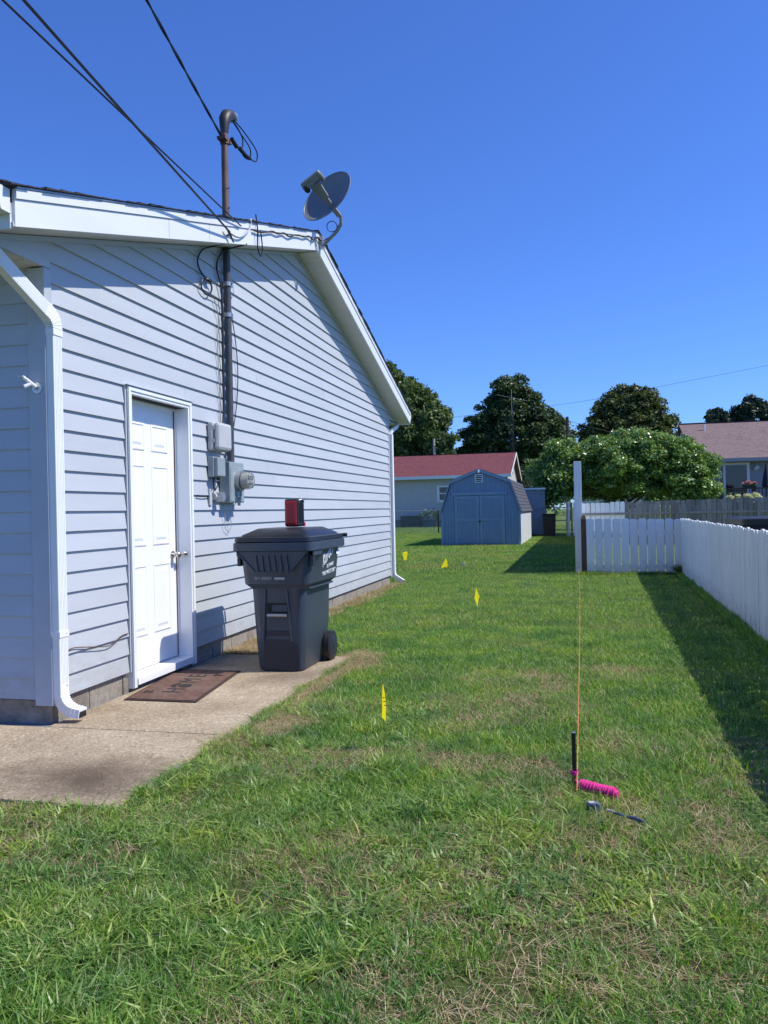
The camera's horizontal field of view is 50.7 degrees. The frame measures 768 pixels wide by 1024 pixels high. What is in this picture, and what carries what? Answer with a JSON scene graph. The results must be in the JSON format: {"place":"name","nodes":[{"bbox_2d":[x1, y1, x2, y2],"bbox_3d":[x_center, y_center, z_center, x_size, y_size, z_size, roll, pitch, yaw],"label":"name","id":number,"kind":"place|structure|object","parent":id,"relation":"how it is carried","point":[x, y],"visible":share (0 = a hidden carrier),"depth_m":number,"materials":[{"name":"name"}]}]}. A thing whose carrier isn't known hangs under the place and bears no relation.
{"place":"outdoors","nodes":[
{"label":"outdoors","id":0,"kind":"place"},
{"bbox_2d":[0,654,346,809],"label":"pavement","id":1,"kind":"structure","parent":0,"point":[112,749],"depth_m":4.54,"materials":[{"name":"concrete"}]},
{"bbox_2d":[124,669,240,702],"bbox_3d":[-1.437,1.252,5.903,0.520,0.015,1.101,-1,0,6],"label":"doormat","id":2,"kind":"object","parent":1,"relation":"on","point":[188,685],"visible":1,"depth_m":5.79,"materials":[{"name":"brown fabric"}]},
{"bbox_2d":[233,526,346,670],"bbox_3d":[-0.743,0.691,6.670,0.658,1.129,0.982,-1,0,13],"label":"trash cart","id":3,"kind":"object","parent":1,"relation":"on","point":[289,574],"visible":1,"depth_m":6.31,"materials":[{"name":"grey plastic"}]},
{"bbox_2d":[285,499,305,526],"bbox_3d":[-0.732,0.006,6.659,0.133,0.227,0.179,-1,0,13],"label":"tool case","id":4,"kind":"object","parent":3,"relation":"on","point":[294,512],"visible":1,"depth_m":6.58,"materials":[{"name":"red plastic"}]},
{"bbox_2d":[219,636,257,654],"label":"dry grass","id":5,"kind":"structure","parent":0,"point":[252,646],"depth_m":7.32,"materials":[{"name":"plant"}]},
{"bbox_2d":[0,509,767,1023],"bbox_3d":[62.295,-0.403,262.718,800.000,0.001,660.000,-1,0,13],"label":"lawn","id":6,"kind":"structure","parent":0,"point":[482,995],"depth_m":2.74,"materials":[{"name":"plant"}]},
{"bbox_2d":[53,653,357,817],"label":"grass","id":7,"kind":"structure","parent":6,"relation":"on","point":[207,751],"depth_m":3.96,"materials":[{"name":"green plant"}]},
{"bbox_2d":[0,179,412,724],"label":"house","id":8,"kind":"structure","parent":6,"relation":"on","point":[112,526],"depth_m":6.18,"materials":[{"name":"plastic"}]},
{"bbox_2d":[18,375,41,392],"bbox_3d":[-2.115,-0.761,4.834,0.132,0.100,0.054,-1,0,-36],"label":"wall bracket","id":9,"kind":"object","parent":8,"relation":"attached to","point":[36,387],"depth_m":4.84,"materials":[{"name":"white plastic"}]},
{"bbox_2d":[68,633,128,650],"bbox_3d":[-1.875,0.871,5.295,0.013,0.057,0.771,-1,0,13],"label":"loose strip","id":10,"kind":"object","parent":8,"relation":"attached to","point":[98,646],"visible":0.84,"depth_m":5.31,"materials":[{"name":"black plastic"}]},
{"bbox_2d":[1,0,241,226],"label":"overhead wire","id":11,"kind":"object","parent":8,"relation":"attached to","point":[67,61],"visible":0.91,"depth_m":4.55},
{"bbox_2d":[132,401,180,669],"bbox_3d":[-1.788,0.173,6.217,0.126,2.000,0.849,-1,0,13],"label":"door","id":12,"kind":"structure","parent":8,"relation":"in","point":[156,554],"depth_m":6.30,"materials":[{"name":"paint"}]},
{"bbox_2d":[197,489,225,504],"bbox_3d":[-1.475,-0.129,6.962,0.107,0.140,0.450,-1,0,13],"label":"ground fitting","id":13,"kind":"object","parent":8,"relation":"attached to","point":[218,496],"visible":1,"depth_m":7.02,"materials":[{"name":"grey plastic"}]},
{"bbox_2d":[197,242,233,295],"bbox_3d":[-1.425,-2.096,6.909,0.247,0.466,0.269,-1,0,13],"label":"wall cable","id":14,"kind":"object","parent":8,"relation":"attached to","point":[204,278],"depth_m":6.90,"materials":[{"name":"black rubber"}]},
{"bbox_2d":[208,456,225,490],"bbox_3d":[-1.451,-0.328,7.043,0.089,0.299,0.180,-1,0,13],"label":"utility box","id":15,"kind":"object","parent":8,"relation":"attached to","point":[216,467],"visible":1,"depth_m":6.97,"materials":[{"name":"paint"}]},
{"bbox_2d":[214,299,220,422],"bbox_3d":[-1.473,-1.326,7.166,0.012,1.092,0.090,-1,0,11],"label":"wall cable","id":16,"kind":"object","parent":8,"relation":"attached to","point":[218,360],"depth_m":7.19,"materials":[{"name":"paint"}]},
{"bbox_2d":[208,421,231,451],"bbox_3d":[-1.436,-0.655,7.090,0.109,0.250,0.296,-1,0,13],"label":"junction box","id":17,"kind":"object","parent":8,"relation":"attached to","point":[219,437],"visible":1,"depth_m":6.98,"materials":[{"name":"grey plastic"}]},
{"bbox_2d":[216,243,246,422],"bbox_3d":[-1.350,-1.585,7.249,0.278,1.630,0.078,-1,0,-11],"label":"wall cable","id":18,"kind":"object","parent":8,"relation":"attached to","point":[225,250],"depth_m":7.25,"materials":[{"name":"black rubber"}]},
{"bbox_2d":[217,109,250,461],"bbox_3d":[-1.370,-2.083,7.543,0.116,3.269,0.613,-1,0,13],"label":"service mast","id":19,"kind":"object","parent":8,"relation":"attached to","point":[227,117],"visible":0.91,"depth_m":7.31,"materials":[{"name":"metal"}]},
{"bbox_2d":[145,0,221,134],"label":"overhead wire","id":20,"kind":"object","parent":19,"relation":"attached to","point":[179,61],"visible":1,"depth_m":6.10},
{"bbox_2d":[234,123,242,150],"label":"drip loop cable","id":21,"kind":"object","parent":19,"relation":"hanging from","point":[241,136],"visible":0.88,"depth_m":7.68,"materials":[{"name":"black rubber"}]},
{"bbox_2d":[229,123,250,159],"bbox_3d":[-1.369,-3.510,7.626,0.053,0.256,0.674,-1,0,13],"label":"drip loop cable","id":22,"kind":"object","parent":19,"relation":"hanging from","point":[246,142],"visible":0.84,"depth_m":7.83,"materials":[{"name":"black rubber"}]},
{"bbox_2d":[235,122,257,161],"bbox_3d":[-1.342,-3.511,7.657,0.041,0.257,0.747,-1,0,16],"label":"drip loop cable","id":23,"kind":"object","parent":19,"relation":"hanging from","point":[251,143],"visible":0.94,"depth_m":7.78,"materials":[{"name":"black rubber"}]},
{"bbox_2d":[231,311,237,424],"bbox_3d":[-1.388,-1.327,7.492,0.027,1.133,0.208,-1,0,5],"label":"wall cable","id":24,"kind":"object","parent":8,"relation":"attached to","point":[237,370],"depth_m":7.56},
{"bbox_2d":[220,462,254,532],"bbox_3d":[-1.304,-0.129,7.315,0.242,0.638,0.315,-1,0,13],"label":"electric meter","id":25,"kind":"object","parent":8,"relation":"attached to","point":[236,481],"visible":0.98,"depth_m":7.25,"materials":[{"name":"paint"}]},
{"bbox_2d":[231,218,255,237],"bbox_3d":[-1.240,-2.510,7.113,0.025,0.322,0.602,-1,0,13],"label":"fascia cable","id":26,"kind":"object","parent":8,"relation":"attached to","point":[247,231],"visible":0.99,"depth_m":7.20,"materials":[{"name":"metal"}]},
{"bbox_2d":[255,214,262,256],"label":"hanging cable","id":27,"kind":"object","parent":8,"relation":"hanging from","point":[257,238],"visible":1,"depth_m":7.46,"materials":[{"name":"black rubber"}]},
{"bbox_2d":[253,229,320,241],"bbox_3d":[-0.945,-2.846,8.388,0.051,0.569,2.126,-1,0,14],"label":"fascia cable","id":28,"kind":"object","parent":8,"relation":"attached to","point":[310,237],"visible":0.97,"depth_m":8.25,"materials":[{"name":"black rubber"}]},
{"bbox_2d":[301,170,350,249],"bbox_3d":[-0.644,-3.458,9.123,0.552,0.835,0.538,-1,0,-2],"label":"satellite dish","id":29,"kind":"object","parent":8,"relation":"attached to","point":[326,196],"visible":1,"depth_m":9.19,"materials":[{"name":"grey paint"}]},
{"bbox_3d":[-1.310,-2.336,6.823,0.044,0.085,0.146,-1,0,13],"label":"wire hook","id":30,"kind":"object","parent":8,"relation":"attached to","visible":0},
{"bbox_2d":[22,0,229,232],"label":"overhead wire","id":31,"kind":"object","parent":30,"relation":"attached to","point":[51,31],"visible":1,"depth_m":4.56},
{"bbox_2d":[129,694,440,819],"bbox_3d":[-0.366,1.215,4.344,1.254,0.086,2.047,-1,0,13],"label":"crabgrass","id":32,"kind":"object","parent":6,"relation":"on","point":[320,709],"visible":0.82,"depth_m":4.42,"materials":[{"name":"green plant"}]},
{"bbox_2d":[201,649,392,748],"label":"dry grass","id":33,"kind":"structure","parent":6,"relation":"on","point":[294,717],"depth_m":5.20,"materials":[{"name":"plant"}]},
{"bbox_2d":[248,582,408,641],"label":"dry grass","id":34,"kind":"structure","parent":6,"relation":"on","point":[369,595],"depth_m":11.26,"materials":[{"name":"plant"}]},
{"bbox_2d":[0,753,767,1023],"bbox_3d":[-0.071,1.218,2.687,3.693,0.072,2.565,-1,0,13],"label":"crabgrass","id":35,"kind":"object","parent":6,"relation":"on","point":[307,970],"visible":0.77,"depth_m":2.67,"materials":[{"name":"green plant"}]},
{"bbox_2d":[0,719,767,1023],"bbox_3d":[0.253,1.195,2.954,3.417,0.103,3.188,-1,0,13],"label":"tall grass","id":36,"kind":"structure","parent":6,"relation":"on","point":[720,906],"depth_m":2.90,"materials":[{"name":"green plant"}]},
{"bbox_2d":[382,686,385,727],"bbox_3d":[0.005,1.077,4.216,0.024,0.375,0.070,-1,0,13],"label":"marking flag","id":37,"kind":"object","parent":6,"relation":"on","point":[383,706],"visible":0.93,"depth_m":4.23,"materials":[{"name":"plastic"}]},
{"bbox_2d":[402,551,407,559],"bbox_3d":[0.508,1.092,19.549,0.200,0.280,0.030,-1,0,-38],"label":"marking flag","id":38,"kind":"object","parent":6,"relation":"on","point":[405,554],"visible":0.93,"depth_m":19.57,"materials":[{"name":"plastic"}]},
{"bbox_2d":[395,510,440,532],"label":"chain link fence","id":39,"kind":"object","parent":6,"relation":"on","point":[438,529],"visible":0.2,"depth_m":43.22,"materials":[{"name":"metal"}]},
{"bbox_2d":[387,359,453,455],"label":"maple tree","id":40,"kind":"object","parent":6,"relation":"on","point":[425,405],"visible":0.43,"depth_m":80.81,"materials":[{"name":"green plant"}]},
{"bbox_2d":[419,509,440,526],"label":"bush","id":41,"kind":"object","parent":6,"relation":"on","point":[430,513],"visible":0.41,"depth_m":57.72,"materials":[{"name":"green plant"}]},
{"bbox_2d":[433,439,434,454],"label":"utility pole","id":42,"kind":"object","parent":6,"relation":"on","point":[433,446],"visible":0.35,"depth_m":76.85,"materials":[{"name":"grey metal"}]},
{"bbox_2d":[422,430,460,454],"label":"tree","id":43,"kind":"object","parent":6,"relation":"on","point":[445,443],"visible":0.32,"depth_m":77.41,"materials":[{"name":"green plant"}]},
{"bbox_2d":[441,559,446,567],"bbox_3d":[1.277,1.100,17.215,0.218,0.240,0.030,-1,0,-38],"label":"marking flag","id":44,"kind":"object","parent":6,"relation":"on","point":[444,564],"visible":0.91,"depth_m":17.25,"materials":[{"name":"plastic"}]},
{"bbox_2d":[475,589,478,608],"bbox_3d":[1.125,1.073,9.757,0.028,0.320,0.122,-1,0,26],"label":"marking flag","id":45,"kind":"object","parent":6,"relation":"on","point":[476,596],"visible":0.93,"depth_m":9.76,"materials":[{"name":"plastic"}]},
{"bbox_2d":[440,468,532,544],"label":"garden shed","id":46,"kind":"structure","parent":6,"relation":"on","point":[481,506],"depth_m":27.97,"materials":[{"name":"blue paint"}]},
{"bbox_2d":[454,496,479,543],"bbox_3d":[2.881,0.276,28.065,0.845,1.650,0.032,-1,0,13],"label":"door","id":47,"kind":"structure","parent":46,"relation":"in","point":[467,526],"depth_m":28.06,"materials":[{"name":"blue paint"}]},
{"bbox_2d":[479,495,504,543],"bbox_3d":[3.727,0.259,27.864,0.855,1.650,0.032,-1,0,13],"label":"door","id":48,"kind":"structure","parent":46,"relation":"in","point":[492,508],"depth_m":27.86,"materials":[{"name":"blue paint"}]},
{"bbox_2d":[229,623,767,763],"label":"grass","id":49,"kind":"structure","parent":6,"relation":"on","point":[636,646],"depth_m":5.64,"materials":[{"name":"green plant"}]},
{"bbox_2d":[395,531,630,573],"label":"grass","id":50,"kind":"structure","parent":6,"relation":"on","point":[470,548],"depth_m":22.02,"materials":[{"name":"green plant"}]},
{"bbox_2d":[454,373,577,483],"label":"shade tree","id":51,"kind":"object","parent":6,"relation":"on","point":[535,430],"visible":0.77,"depth_m":80.26,"materials":[{"name":"green plant"}]},
{"bbox_2d":[520,457,534,487],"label":"bare shrub","id":52,"kind":"object","parent":6,"relation":"on","point":[523,482],"visible":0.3,"depth_m":68.81,"materials":[{"name":"green plant"}]},
{"bbox_2d":[524,488,546,533],"bbox_3d":[6.693,-0.040,36.850,1.420,2.040,2.400,-1,0,13],"label":"lean to shed","id":53,"kind":"object","parent":6,"relation":"on","point":[537,501],"visible":0.38,"depth_m":35.71,"materials":[{"name":"blue plastic"}]},
{"bbox_2d":[542,513,555,535],"bbox_3d":[7.174,0.552,35.147,0.600,0.960,0.700,-1,0,13],"label":"bin","id":54,"kind":"object","parent":6,"relation":"on","point":[549,523],"visible":0.99,"depth_m":34.88,"materials":[{"name":"black plastic"}]},
{"bbox_2d":[554,501,574,535],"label":"chain link gate","id":55,"kind":"structure","parent":6,"relation":"on","point":[565,519],"depth_m":34.99,"materials":[{"name":"metal"}]},
{"bbox_2d":[566,417,570,520],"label":"utility pole","id":56,"kind":"object","parent":6,"relation":"on","point":[567,425],"visible":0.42,"depth_m":73.97,"materials":[{"name":"brown wood"}]},
{"bbox_2d":[547,494,590,529],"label":"bush","id":57,"kind":"object","parent":6,"relation":"on","point":[563,508],"visible":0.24,"depth_m":42.60,"materials":[{"name":"green plant"}]},
{"bbox_2d":[570,732,577,783],"bbox_3d":[0.849,1.131,3.618,0.035,0.294,0.035,-1,0,13],"label":"ground stake","id":58,"kind":"object","parent":6,"relation":"on","point":[574,771],"visible":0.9,"depth_m":3.61,"materials":[{"name":"black metal"}]},
{"bbox_2d":[573,461,581,571],"bbox_3d":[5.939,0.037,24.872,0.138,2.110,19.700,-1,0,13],"label":"post","id":59,"kind":"object","parent":6,"relation":"on","point":[577,497],"visible":0.9,"depth_m":15.29,"materials":[{"name":"white paint"}]},
{"bbox_2d":[577,583,579,785],"bbox_3d":[2.248,1.108,9.329,0.018,0.038,12.253,-1,0,14],"label":"mason line","id":60,"kind":"object","parent":59,"relation":"attached to","point":[578,706],"visible":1,"depth_m":4.69,"materials":[{"name":"orange fabric"}]},
{"bbox_2d":[581,515,586,571],"bbox_3d":[3.727,0.604,15.101,0.096,1.095,0.100,-1,0,13],"label":"fence post","id":61,"kind":"object","parent":6,"relation":"on","point":[583,543],"visible":0.81,"depth_m":15.05,"materials":[{"name":"brown wood"}]},
{"bbox_2d":[586,801,600,810],"bbox_3d":[0.856,1.200,3.309,0.056,0.032,0.049,-1,0,33],"label":"tape measure","id":62,"kind":"object","parent":6,"relation":"on","point":[590,804],"visible":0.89,"depth_m":3.30,"materials":[{"name":"metal"}]},
{"bbox_2d":[574,776,618,798],"bbox_3d":[0.906,1.198,3.519,0.237,0.056,0.064,-1,0,44],"label":"twine roll","id":63,"kind":"object","parent":6,"relation":"on","point":[606,789],"visible":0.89,"depth_m":3.48,"materials":[{"name":"pink fabric"}]},
{"bbox_2d":[523,479,669,513],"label":"distant woods","id":64,"kind":"object","parent":6,"relation":"on","point":[556,511],"visible":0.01,"depth_m":126.61,"materials":[{"name":"green plant"}]},
{"bbox_2d":[582,497,655,529],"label":"white outbuilding","id":65,"kind":"structure","parent":6,"relation":"on","point":[597,501],"depth_m":42.56,"materials":[{"name":"plastic"}]},
{"bbox_2d":[521,426,725,508],"bbox_3d":[10.598,-1.477,36.194,8.862,4.944,4.965,-1,0,13],"label":"catalpa tree","id":66,"kind":"object","parent":6,"relation":"on","point":[637,464],"visible":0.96,"depth_m":35.24,"materials":[{"name":"green plant"}]},
{"bbox_2d":[578,570,675,574],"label":"tall grass","id":67,"kind":"structure","parent":6,"relation":"on","point":[597,572],"depth_m":14.69,"materials":[{"name":"green plant"}]},
{"bbox_2d":[606,809,647,823],"bbox_3d":[0.958,1.202,3.199,0.169,0.022,0.016,-1,0,40],"label":"hand tool","id":68,"kind":"object","parent":6,"relation":"on","point":[635,818],"visible":0.9,"depth_m":3.19,"materials":[{"name":"grey metal"}]},
{"bbox_2d":[576,383,681,442],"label":"maple tree","id":69,"kind":"object","parent":6,"relation":"on","point":[642,408],"visible":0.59,"depth_m":74.77,"materials":[{"name":"green plant"}]},
{"bbox_2d":[586,518,680,572],"bbox_3d":[4.562,0.627,14.769,1.684,1.036,0.062,-1,0,13],"label":"picket fence","id":70,"kind":"object","parent":6,"relation":"on","point":[655,532],"visible":0.93,"depth_m":14.75,"materials":[{"name":"white paint"}]},
{"bbox_2d":[665,564,681,572],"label":"tall grass","id":71,"kind":"structure","parent":6,"relation":"on","point":[677,569],"depth_m":14.44,"materials":[{"name":"green plant"}]},
{"bbox_2d":[582,497,767,544],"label":"weathered picket fence","id":72,"kind":"object","parent":6,"relation":"on","point":[638,510],"visible":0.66,"depth_m":25.51,"materials":[{"name":"grey wood"}]},
{"bbox_2d":[702,406,732,421],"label":"pine tree","id":73,"kind":"object","parent":6,"relation":"on","point":[718,414],"visible":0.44,"depth_m":101.76,"materials":[{"name":"green plant"}]},
{"bbox_2d":[676,571,767,657],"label":"tall grass","id":74,"kind":"structure","parent":6,"relation":"on","point":[743,627],"depth_m":8.55,"materials":[{"name":"green plant"}]},
{"bbox_2d":[680,518,767,639],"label":"picket fence","id":75,"kind":"object","parent":6,"relation":"on","point":[727,565],"visible":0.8,"depth_m":8.89,"materials":[{"name":"white paint"}]},
{"bbox_2d":[726,492,764,516],"bbox_3d":[17.061,-0.146,38.562,2.496,1.608,0.878,-1,0,13],"label":"hydrangea bush","id":76,"kind":"object","parent":6,"relation":"on","point":[752,495],"visible":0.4,"depth_m":38.36,"materials":[{"name":"green plant"}]},
{"bbox_2d":[725,516,767,530],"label":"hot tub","id":77,"kind":"object","parent":6,"relation":"on","point":[759,523],"visible":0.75,"depth_m":16.89,"materials":[{"name":"plastic"}]},
{"bbox_2d":[728,393,767,420],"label":"pine tree","id":78,"kind":"object","parent":6,"relation":"on","point":[753,407],"visible":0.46,"depth_m":100.75,"materials":[{"name":"green plant"}]},
{"bbox_2d":[0,0,767,508],"label":"sky","id":79,"kind":"structure","parent":0,"point":[569,196],"materials":[{"name":"blue"}]},
{"bbox_2d":[401,516,421,527],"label":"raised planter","id":80,"kind":"object","parent":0,"point":[410,519],"visible":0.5,"depth_m":58.15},
{"bbox_2d":[394,452,521,526],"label":"ranch house","id":81,"kind":"structure","parent":0,"point":[421,482],"depth_m":59.27,"materials":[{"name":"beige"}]},
{"bbox_2d":[437,485,447,501],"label":"window","id":82,"kind":"structure","parent":81,"relation":"in","point":[441,490],"depth_m":58.53,"materials":[{"name":"white plastic"}]},
{"bbox_2d":[395,524,573,533],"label":"grass","id":83,"kind":"structure","parent":0,"point":[399,529],"depth_m":48.62,"materials":[{"name":"green plant"}]},
{"bbox_2d":[499,389,525,450],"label":"antenna tower","id":84,"kind":"structure","parent":0,"point":[512,432],"depth_m":71.27,"materials":[{"name":"metal"}]},
{"bbox_2d":[328,570,736,630],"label":"grass","id":85,"kind":"structure","parent":0,"point":[574,582],"depth_m":10.71,"materials":[{"name":"green plant"}]},
{"bbox_2d":[390,365,767,426],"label":"power line","id":86,"kind":"object","parent":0,"point":[592,399],"visible":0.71,"depth_m":73.56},
{"bbox_2d":[676,420,767,520],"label":"neighbour house","id":87,"kind":"structure","parent":0,"point":[741,447],"depth_m":43.76,"materials":[{"name":"grey"}]},
{"bbox_2d":[711,462,749,504],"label":"sliding door","id":88,"kind":"structure","parent":87,"relation":"in","point":[733,474],"depth_m":42.79,"materials":[{"name":"white glass"}]},
{"bbox_2d":[706,487,767,523],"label":"deck","id":89,"kind":"structure","parent":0,"point":[758,488],"depth_m":39.99,"materials":[{"name":"brown wood"}]},
{"bbox_2d":[741,480,756,488],"bbox_3d":[17.958,-1.353,39.835,0.752,0.430,0.260,-1,0,13],"label":"flower box","id":90,"kind":"object","parent":89,"relation":"attached to","point":[752,485],"visible":1,"depth_m":39.77,"materials":[{"name":"pink plant"}]},
{"bbox_2d":[762,463,767,496],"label":"patio umbrella","id":91,"kind":"object","parent":89,"relation":"on","point":[765,480],"visible":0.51,"depth_m":40.48,"materials":[{"name":"fabric"}]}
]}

